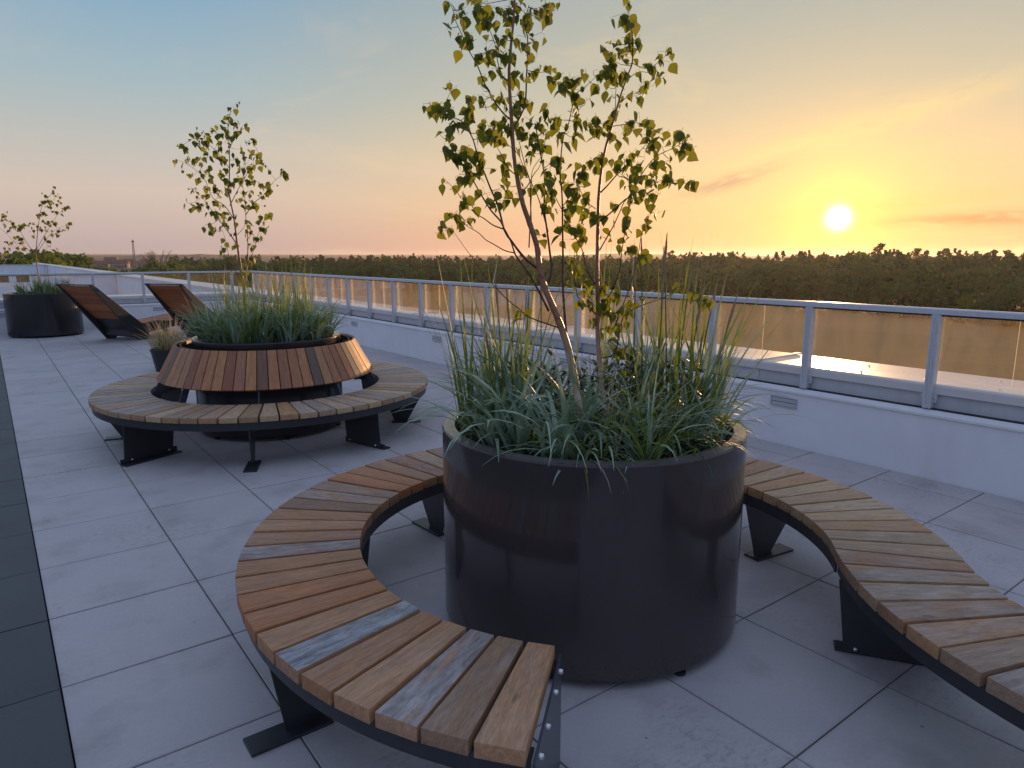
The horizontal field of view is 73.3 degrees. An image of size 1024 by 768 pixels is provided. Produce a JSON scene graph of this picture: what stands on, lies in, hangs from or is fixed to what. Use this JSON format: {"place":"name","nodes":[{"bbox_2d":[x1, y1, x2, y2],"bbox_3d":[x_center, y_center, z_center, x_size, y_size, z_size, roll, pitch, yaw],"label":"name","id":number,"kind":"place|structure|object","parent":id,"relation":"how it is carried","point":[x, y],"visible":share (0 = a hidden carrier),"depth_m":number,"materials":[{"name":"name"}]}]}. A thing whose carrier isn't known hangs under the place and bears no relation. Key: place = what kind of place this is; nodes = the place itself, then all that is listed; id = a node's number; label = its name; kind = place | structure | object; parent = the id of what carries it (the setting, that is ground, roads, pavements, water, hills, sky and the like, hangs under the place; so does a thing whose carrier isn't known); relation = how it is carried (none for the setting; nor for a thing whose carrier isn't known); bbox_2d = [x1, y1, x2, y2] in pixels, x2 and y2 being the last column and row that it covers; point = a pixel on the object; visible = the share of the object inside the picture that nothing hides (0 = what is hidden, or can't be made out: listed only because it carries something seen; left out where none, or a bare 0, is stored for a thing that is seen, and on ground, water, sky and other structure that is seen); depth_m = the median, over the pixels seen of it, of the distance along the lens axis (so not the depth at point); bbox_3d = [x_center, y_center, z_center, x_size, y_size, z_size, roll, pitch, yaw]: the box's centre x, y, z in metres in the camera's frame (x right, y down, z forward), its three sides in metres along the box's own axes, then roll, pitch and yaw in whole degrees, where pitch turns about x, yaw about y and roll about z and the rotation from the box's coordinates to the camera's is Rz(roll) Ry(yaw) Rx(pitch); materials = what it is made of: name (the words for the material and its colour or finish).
{"place":"outdoors","nodes":[
{"label":"outdoors","id":0,"kind":"place"},
{"bbox_2d":[9,267,73,293],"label":"lyme grass","id":1,"kind":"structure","parent":0,"point":[37,288],"depth_m":13.30,"materials":[{"name":"green plant"}]},
{"bbox_2d":[168,290,351,342],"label":"lyme grass","id":2,"kind":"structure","parent":0,"point":[210,328],"depth_m":5.89,"materials":[{"name":"green plant"}]},
{"bbox_2d":[1,253,1020,261],"bbox_3d":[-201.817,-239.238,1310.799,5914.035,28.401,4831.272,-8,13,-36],"label":"wooded hills","id":3,"kind":"structure","parent":0,"point":[601,256],"depth_m":2189.38,"materials":[{"name":"green plant"}]},
{"bbox_2d":[0,325,1023,767],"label":"terrace floor","id":4,"kind":"structure","parent":0,"point":[126,641],"depth_m":2.98,"materials":[{"name":"ceramic"}]},
{"bbox_2d":[2,291,83,337],"bbox_3d":[-9.239,-1.389,13.613,1.268,0.835,1.268,-8,13,-36],"label":"planter","id":5,"kind":"object","parent":4,"relation":"on","point":[40,315],"visible":0.84,"depth_m":13.10,"materials":[{"name":"black metal"}]},
{"bbox_2d":[0,186,71,285],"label":"young birch","id":6,"kind":"object","parent":5,"relation":"in","point":[21,227],"visible":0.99,"depth_m":13.33,"materials":[{"name":"green plant"}]},
{"bbox_2d":[56,284,176,339],"bbox_3d":[-7.214,-1.403,13.074,0.820,1.060,2.298,4,11,20],"label":"sun lounger","id":7,"kind":"object","parent":4,"relation":"on","point":[105,315],"visible":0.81,"depth_m":12.57,"materials":[{"name":"brown wood"}]},
{"bbox_2d":[149,349,169,371],"bbox_3d":[-4.701,-0.332,9.394,0.410,0.300,0.410,-8,13,-36],"label":"plant pot","id":8,"kind":"object","parent":4,"relation":"on","point":[159,358],"visible":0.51,"depth_m":9.22,"materials":[{"name":"black plastic"}]},
{"bbox_2d":[132,314,195,350],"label":"dried grass","id":9,"kind":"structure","parent":8,"relation":"in","point":[163,343],"depth_m":9.27,"materials":[{"name":"beige plant"}]},
{"bbox_2d":[144,283,226,336],"bbox_3d":[-5.797,-1.450,13.326,0.820,1.060,2.298,4,11,20],"label":"sun lounger","id":10,"kind":"object","parent":4,"relation":"on","point":[171,297],"visible":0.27,"depth_m":12.53,"materials":[{"name":"brown wood"}]},
{"bbox_2d":[88,333,427,472],"bbox_3d":[-2.225,-0.016,6.340,2.874,0.794,2.899,-8,13,-36],"label":"round bench","id":11,"kind":"object","parent":4,"relation":"on","point":[146,416],"visible":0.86,"depth_m":5.50,"materials":[{"name":"brown wood"}]},
{"bbox_2d":[191,331,342,439],"bbox_3d":[-2.214,-0.034,6.325,1.268,0.835,1.268,-8,13,-36],"label":"planter","id":12,"kind":"object","parent":4,"relation":"on","point":[249,398],"visible":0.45,"depth_m":5.79,"materials":[{"name":"black metal"}]},
{"bbox_2d":[172,102,288,304],"bbox_3d":[-2.487,-1.566,6.111,1.064,1.729,0.656,-2,11,-11],"label":"young birch","id":13,"kind":"object","parent":12,"relation":"in","point":[227,183],"visible":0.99,"depth_m":6.04,"materials":[{"name":"green plant"}]},
{"bbox_2d":[192,254,330,342],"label":"tall grass","id":14,"kind":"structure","parent":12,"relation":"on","point":[226,297],"depth_m":6.05,"materials":[{"name":"green plant"}]},
{"bbox_2d":[442,393,746,681],"bbox_3d":[0.339,0.575,3.023,1.268,0.845,1.268,-8,13,-36],"label":"planter","id":15,"kind":"object","parent":4,"relation":"on","point":[636,581],"visible":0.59,"depth_m":2.46,"materials":[{"name":"black metal"}]},
{"bbox_2d":[422,0,609,417],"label":"young birch","id":16,"kind":"object","parent":15,"relation":"in","point":[484,15],"visible":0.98,"depth_m":2.71,"materials":[{"name":"green plant"}]},
{"bbox_2d":[392,232,785,444],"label":"tall grass","id":17,"kind":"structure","parent":15,"relation":"on","point":[493,356],"depth_m":2.92,"materials":[{"name":"green plant"}]},
{"bbox_2d":[481,403,697,460],"bbox_3d":[0.329,0.183,2.707,0.931,0.182,0.527,0,11,-1],"label":"leafy perennial","id":18,"kind":"object","parent":15,"relation":"in","point":[684,445],"visible":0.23,"depth_m":2.59,"materials":[{"name":"green plant"}]},
{"bbox_2d":[473,339,710,424],"bbox_3d":[0.371,-0.013,3.194,1.061,0.390,0.690,2,11,11],"label":"leafy perennial","id":19,"kind":"object","parent":15,"relation":"in","point":[631,373],"visible":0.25,"depth_m":3.09,"materials":[{"name":"green plant"}]},
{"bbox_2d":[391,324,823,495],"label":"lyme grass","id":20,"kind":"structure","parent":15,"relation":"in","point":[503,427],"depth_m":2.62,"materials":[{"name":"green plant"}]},
{"bbox_2d":[484,234,737,409],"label":"seed stalks","id":21,"kind":"object","parent":15,"relation":"in","point":[662,286],"visible":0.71,"depth_m":3.07,"materials":[{"name":"green plant"}]},
{"bbox_2d":[559,0,714,415],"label":"young birch","id":22,"kind":"object","parent":15,"relation":"in","point":[602,309],"visible":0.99,"depth_m":2.80,"materials":[{"name":"green plant"}]},
{"bbox_2d":[235,447,1023,767],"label":"curved bench","id":23,"kind":"object","parent":4,"relation":"on","point":[339,631],"visible":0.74,"depth_m":2.24,"materials":[{"name":"brown wood"}]},
{"bbox_2d":[0,0,1023,255],"label":"sky","id":24,"kind":"structure","parent":0,"point":[831,127],"materials":[{"name":"orange"}]},
{"bbox_2d":[3,254,1023,380],"bbox_3d":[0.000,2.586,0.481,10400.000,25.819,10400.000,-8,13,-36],"label":"meadow ground","id":25,"kind":"structure","parent":0,"point":[981,347],"depth_m":138.65,"materials":[{"name":"plant"}]},
{"bbox_2d":[0,250,35,264],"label":"broadleaf tree","id":26,"kind":"object","parent":25,"relation":"on","point":[14,256],"visible":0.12,"depth_m":130.42,"materials":[{"name":"green plant"}]},
{"bbox_2d":[12,257,40,264],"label":"broadleaf tree","id":27,"kind":"object","parent":25,"relation":"on","point":[21,261],"visible":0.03,"depth_m":116.51,"materials":[{"name":"green plant"}]},
{"bbox_2d":[32,251,65,265],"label":"broadleaf tree","id":28,"kind":"object","parent":25,"relation":"on","point":[50,259],"visible":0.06,"depth_m":121.84,"materials":[{"name":"green plant"}]},
{"bbox_2d":[64,253,94,268],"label":"broadleaf tree","id":29,"kind":"object","parent":25,"relation":"on","point":[76,259],"visible":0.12,"depth_m":143.96,"materials":[{"name":"green plant"}]},
{"bbox_2d":[109,259,123,268],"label":"distant house","id":30,"kind":"structure","parent":25,"relation":"on","point":[116,263],"depth_m":717.50,"materials":[{"name":"grey"}]},
{"bbox_2d":[0,263,251,297],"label":"roof","id":31,"kind":"structure","parent":25,"relation":"on","point":[129,284],"depth_m":32.00,"materials":[{"name":"white paint"}]},
{"bbox_2d":[0,265,47,276],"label":"roof step","id":32,"kind":"object","parent":31,"relation":"on","point":[9,269],"visible":0.8,"depth_m":67.91,"materials":[{"name":"white paint"}]},
{"bbox_2d":[68,275,117,294],"bbox_3d":[-20.961,-4.929,34.340,1.855,1.119,2.720,-8,13,-36],"label":"stair housing","id":33,"kind":"object","parent":31,"relation":"on","point":[106,284],"visible":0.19,"depth_m":33.50,"materials":[{"name":"white paint"}]},
{"bbox_2d":[140,259,174,278],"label":"broadleaf tree","id":34,"kind":"object","parent":25,"relation":"on","point":[153,263],"visible":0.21,"depth_m":270.65,"materials":[{"name":"green plant"}]},
{"bbox_2d":[150,265,179,278],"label":"broadleaf tree","id":35,"kind":"object","parent":25,"relation":"on","point":[163,268],"visible":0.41,"depth_m":264.08,"materials":[{"name":"green plant"}]},
{"bbox_2d":[160,260,186,279],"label":"broadleaf tree","id":36,"kind":"object","parent":25,"relation":"on","point":[171,263],"visible":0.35,"depth_m":283.20,"materials":[{"name":"green plant"}]},
{"bbox_2d":[193,260,211,282],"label":"broadleaf tree","id":37,"kind":"object","parent":25,"relation":"on","point":[201,276],"visible":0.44,"depth_m":350.17,"materials":[{"name":"green plant"}]},
{"bbox_2d":[202,257,226,283],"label":"broadleaf tree","id":38,"kind":"object","parent":25,"relation":"on","point":[212,266],"visible":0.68,"depth_m":348.48,"materials":[{"name":"green plant"}]},
{"bbox_2d":[220,256,239,285],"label":"broadleaf tree","id":39,"kind":"object","parent":25,"relation":"on","point":[228,264],"visible":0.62,"depth_m":350.02,"materials":[{"name":"green plant"}]},
{"bbox_2d":[282,256,303,272],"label":"broadleaf tree","id":40,"kind":"object","parent":25,"relation":"on","point":[297,264],"visible":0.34,"depth_m":350.75,"materials":[{"name":"green plant"}]},
{"bbox_2d":[376,256,397,276],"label":"broadleaf tree","id":41,"kind":"object","parent":25,"relation":"on","point":[386,261],"visible":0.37,"depth_m":331.33,"materials":[{"name":"green plant"}]},
{"bbox_2d":[423,270,438,280],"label":"broadleaf tree","id":42,"kind":"object","parent":25,"relation":"on","point":[430,274],"visible":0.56,"depth_m":305.01,"materials":[{"name":"green plant"}]},
{"bbox_2d":[437,266,457,281],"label":"broadleaf tree","id":43,"kind":"object","parent":25,"relation":"on","point":[449,272],"visible":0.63,"depth_m":309.49,"materials":[{"name":"green plant"}]},
{"bbox_2d":[474,269,491,282],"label":"broadleaf tree","id":44,"kind":"object","parent":25,"relation":"on","point":[480,278],"visible":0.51,"depth_m":289.16,"materials":[{"name":"green plant"}]},
{"bbox_2d":[485,258,508,283],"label":"broadleaf tree","id":45,"kind":"object","parent":25,"relation":"on","point":[493,267],"visible":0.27,"depth_m":301.79,"materials":[{"name":"green plant"}]},
{"bbox_2d":[492,270,512,284],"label":"broadleaf tree","id":46,"kind":"object","parent":25,"relation":"on","point":[500,276],"visible":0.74,"depth_m":284.58,"materials":[{"name":"green plant"}]},
{"bbox_2d":[504,256,522,283],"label":"broadleaf tree","id":47,"kind":"object","parent":25,"relation":"on","point":[511,262],"visible":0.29,"depth_m":301.05,"materials":[{"name":"green plant"}]},
{"bbox_2d":[502,266,524,284],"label":"broadleaf tree","id":48,"kind":"object","parent":25,"relation":"on","point":[513,269],"visible":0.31,"depth_m":290.13,"materials":[{"name":"green plant"}]},
{"bbox_2d":[509,271,522,284],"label":"broadleaf tree","id":49,"kind":"object","parent":25,"relation":"on","point":[516,281],"visible":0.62,"depth_m":282.30,"materials":[{"name":"green plant"}]},
{"bbox_2d":[525,266,545,285],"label":"broadleaf tree","id":50,"kind":"object","parent":25,"relation":"on","point":[532,274],"visible":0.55,"depth_m":278.66,"materials":[{"name":"green plant"}]},
{"bbox_2d":[552,257,574,286],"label":"broadleaf tree","id":51,"kind":"object","parent":25,"relation":"on","point":[560,268],"visible":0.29,"depth_m":281.51,"materials":[{"name":"green plant"}]},
{"bbox_2d":[566,266,586,288],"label":"broadleaf tree","id":52,"kind":"object","parent":25,"relation":"on","point":[578,285],"visible":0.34,"depth_m":271.21,"materials":[{"name":"green plant"}]},
{"bbox_2d":[169,248,1023,297],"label":"distant wood","id":53,"kind":"object","parent":25,"relation":"on","point":[737,261],"visible":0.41,"depth_m":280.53,"materials":[{"name":"green plant"}]},
{"bbox_2d":[599,266,621,289],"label":"broadleaf tree","id":54,"kind":"object","parent":25,"relation":"on","point":[608,269],"visible":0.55,"depth_m":262.17,"materials":[{"name":"green plant"}]},
{"bbox_2d":[616,275,633,290],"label":"broadleaf tree","id":55,"kind":"object","parent":25,"relation":"on","point":[626,279],"visible":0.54,"depth_m":255.62,"materials":[{"name":"green plant"}]},
{"bbox_2d":[622,262,645,291],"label":"broadleaf tree","id":56,"kind":"object","parent":25,"relation":"on","point":[630,268],"visible":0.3,"depth_m":265.03,"materials":[{"name":"green plant"}]},
{"bbox_2d":[628,270,651,298],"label":"broadleaf tree","id":57,"kind":"object","parent":25,"relation":"on","point":[638,283],"visible":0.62,"depth_m":252.94,"materials":[{"name":"green plant"}]},
{"bbox_2d":[643,269,657,290],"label":"broadleaf tree","id":58,"kind":"object","parent":25,"relation":"on","point":[648,273],"visible":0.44,"depth_m":257.19,"materials":[{"name":"green plant"}]},
{"bbox_2d":[646,275,667,298],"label":"broadleaf tree","id":59,"kind":"object","parent":25,"relation":"on","point":[654,281],"visible":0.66,"depth_m":249.35,"materials":[{"name":"green plant"}]},
{"bbox_2d":[649,261,672,292],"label":"broadleaf tree","id":60,"kind":"object","parent":25,"relation":"on","point":[668,278],"visible":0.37,"depth_m":254.20,"materials":[{"name":"green plant"}]},
{"bbox_2d":[670,268,695,293],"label":"broadleaf tree","id":61,"kind":"object","parent":25,"relation":"on","point":[682,271],"visible":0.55,"depth_m":250.18,"materials":[{"name":"green plant"}]},
{"bbox_2d":[686,278,707,301],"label":"broadleaf tree","id":62,"kind":"object","parent":25,"relation":"on","point":[697,285],"visible":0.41,"depth_m":236.23,"materials":[{"name":"green plant"}]},
{"bbox_2d":[703,270,731,295],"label":"broadleaf tree","id":63,"kind":"object","parent":25,"relation":"on","point":[718,276],"visible":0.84,"depth_m":229.75,"materials":[{"name":"green plant"}]},
{"bbox_2d":[710,265,740,296],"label":"broadleaf tree","id":64,"kind":"object","parent":25,"relation":"on","point":[730,269],"visible":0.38,"depth_m":233.33,"materials":[{"name":"green plant"}]},
{"bbox_2d":[729,276,749,296],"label":"broadleaf tree","id":65,"kind":"object","parent":25,"relation":"on","point":[739,284],"visible":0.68,"depth_m":227.35,"materials":[{"name":"green plant"}]},
{"bbox_2d":[730,271,757,295],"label":"broadleaf tree","id":66,"kind":"object","parent":25,"relation":"on","point":[748,276],"visible":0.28,"depth_m":229.13,"materials":[{"name":"green plant"}]},
{"bbox_2d":[737,259,775,290],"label":"broadleaf tree","id":67,"kind":"object","parent":25,"relation":"on","point":[750,265],"visible":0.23,"depth_m":239.18,"materials":[{"name":"green plant"}]},
{"bbox_2d":[742,275,772,304],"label":"broadleaf tree","id":68,"kind":"object","parent":25,"relation":"on","point":[755,292],"visible":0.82,"depth_m":221.23,"materials":[{"name":"green plant"}]},
{"bbox_2d":[745,264,775,298],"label":"broadleaf tree","id":69,"kind":"object","parent":25,"relation":"on","point":[756,270],"visible":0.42,"depth_m":228.09,"materials":[{"name":"green plant"}]},
{"bbox_2d":[760,260,787,298],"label":"broadleaf tree","id":70,"kind":"object","parent":25,"relation":"on","point":[775,273],"visible":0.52,"depth_m":222.36,"materials":[{"name":"green plant"}]},
{"bbox_2d":[773,273,800,307],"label":"broadleaf tree","id":71,"kind":"object","parent":25,"relation":"on","point":[783,284],"visible":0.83,"depth_m":209.40,"materials":[{"name":"green plant"}]},
{"bbox_2d":[778,260,812,298],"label":"broadleaf tree","id":72,"kind":"object","parent":25,"relation":"on","point":[794,268],"visible":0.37,"depth_m":215.63,"materials":[{"name":"green plant"}]},
{"bbox_2d":[794,264,828,301],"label":"broadleaf tree","id":73,"kind":"object","parent":25,"relation":"on","point":[818,265],"visible":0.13,"depth_m":208.83,"materials":[{"name":"green plant"}]},
{"bbox_2d":[794,265,832,308],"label":"broadleaf tree","id":74,"kind":"object","parent":25,"relation":"on","point":[812,276],"visible":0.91,"depth_m":201.86,"materials":[{"name":"green plant"}]},
{"bbox_2d":[820,283,850,310],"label":"broadleaf tree","id":75,"kind":"object","parent":25,"relation":"on","point":[834,291],"visible":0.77,"depth_m":198.58,"materials":[{"name":"green plant"}]},
{"bbox_2d":[826,268,854,302],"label":"broadleaf tree","id":76,"kind":"object","parent":25,"relation":"on","point":[839,276],"visible":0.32,"depth_m":203.11,"materials":[{"name":"green plant"}]},
{"bbox_2d":[831,251,870,303],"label":"broadleaf tree","id":77,"kind":"object","parent":25,"relation":"on","point":[862,256],"visible":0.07,"depth_m":204.79,"materials":[{"name":"green plant"}]},
{"bbox_2d":[838,262,883,312],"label":"broadleaf tree","id":78,"kind":"object","parent":25,"relation":"on","point":[861,277],"visible":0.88,"depth_m":190.38,"materials":[{"name":"green plant"}]},
{"bbox_2d":[853,262,890,303],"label":"broadleaf tree","id":79,"kind":"object","parent":25,"relation":"on","point":[873,265],"visible":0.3,"depth_m":194.02,"materials":[{"name":"green plant"}]},
{"bbox_2d":[868,243,885,261],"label":"pine tree","id":80,"kind":"object","parent":25,"relation":"on","point":[880,246],"visible":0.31,"depth_m":244.33,"materials":[{"name":"green plant"}]},
{"bbox_2d":[866,280,893,313],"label":"broadleaf tree","id":81,"kind":"object","parent":25,"relation":"on","point":[880,298],"visible":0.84,"depth_m":185.39,"materials":[{"name":"green plant"}]},
{"bbox_2d":[862,260,901,303],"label":"broadleaf tree","id":82,"kind":"object","parent":25,"relation":"on","point":[884,265],"visible":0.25,"depth_m":198.32,"materials":[{"name":"green plant"}]},
{"bbox_2d":[885,276,916,304],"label":"broadleaf tree","id":83,"kind":"object","parent":25,"relation":"on","point":[900,302],"visible":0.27,"depth_m":185.82,"materials":[{"name":"green plant"}]},
{"bbox_2d":[888,279,925,316],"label":"broadleaf tree","id":84,"kind":"object","parent":25,"relation":"on","point":[905,287],"visible":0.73,"depth_m":176.87,"materials":[{"name":"green plant"}]},
{"bbox_2d":[902,265,947,316],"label":"broadleaf tree","id":85,"kind":"object","parent":25,"relation":"on","point":[926,276],"visible":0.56,"depth_m":176.30,"materials":[{"name":"green plant"}]},
{"bbox_2d":[913,257,957,305],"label":"broadleaf tree","id":86,"kind":"object","parent":25,"relation":"on","point":[937,263],"visible":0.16,"depth_m":186.84,"materials":[{"name":"green plant"}]},
{"bbox_2d":[921,281,951,318],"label":"broadleaf tree","id":87,"kind":"object","parent":25,"relation":"on","point":[931,299],"visible":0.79,"depth_m":170.97,"materials":[{"name":"green plant"}]},
{"bbox_2d":[939,267,979,318],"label":"broadleaf tree","id":88,"kind":"object","parent":25,"relation":"on","point":[953,295],"visible":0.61,"depth_m":171.79,"materials":[{"name":"green plant"}]},
{"bbox_2d":[952,295,978,322],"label":"broadleaf tree","id":89,"kind":"object","parent":25,"relation":"on","point":[965,302],"visible":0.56,"depth_m":163.09,"materials":[{"name":"green plant"}]},
{"bbox_2d":[960,267,1003,320],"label":"broadleaf tree","id":90,"kind":"object","parent":25,"relation":"on","point":[984,298],"visible":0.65,"depth_m":166.75,"materials":[{"name":"green plant"}]},
{"bbox_2d":[986,277,1023,323],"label":"broadleaf tree","id":91,"kind":"object","parent":25,"relation":"on","point":[1018,281],"visible":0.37,"depth_m":157.40,"materials":[{"name":"green plant"}]},
{"bbox_2d":[989,284,1023,325],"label":"broadleaf tree","id":92,"kind":"object","parent":25,"relation":"on","point":[1016,297],"visible":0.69,"depth_m":154.06,"materials":[{"name":"green plant"}]},
{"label":"building block","id":93,"kind":"structure","parent":0,"visible":0},
{"bbox_2d":[0,291,254,333],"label":"parapet wall","id":94,"kind":"structure","parent":93,"relation":"on","point":[135,306],"depth_m":15.49,"materials":[{"name":"white paint"}]},
{"bbox_2d":[0,271,245,302],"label":"railing","id":95,"kind":"object","parent":94,"relation":"on","point":[144,299],"visible":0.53,"depth_m":15.39,"materials":[{"name":"metal"}]},
{"bbox_2d":[251,292,1023,501],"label":"parapet wall","id":96,"kind":"structure","parent":93,"relation":"on","point":[963,433],"depth_m":5.28,"materials":[{"name":"white paint"}]},
{"bbox_2d":[249,271,1023,408],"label":"railing","id":97,"kind":"object","parent":96,"relation":"on","point":[393,294],"visible":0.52,"depth_m":8.27,"materials":[{"name":"metal"}]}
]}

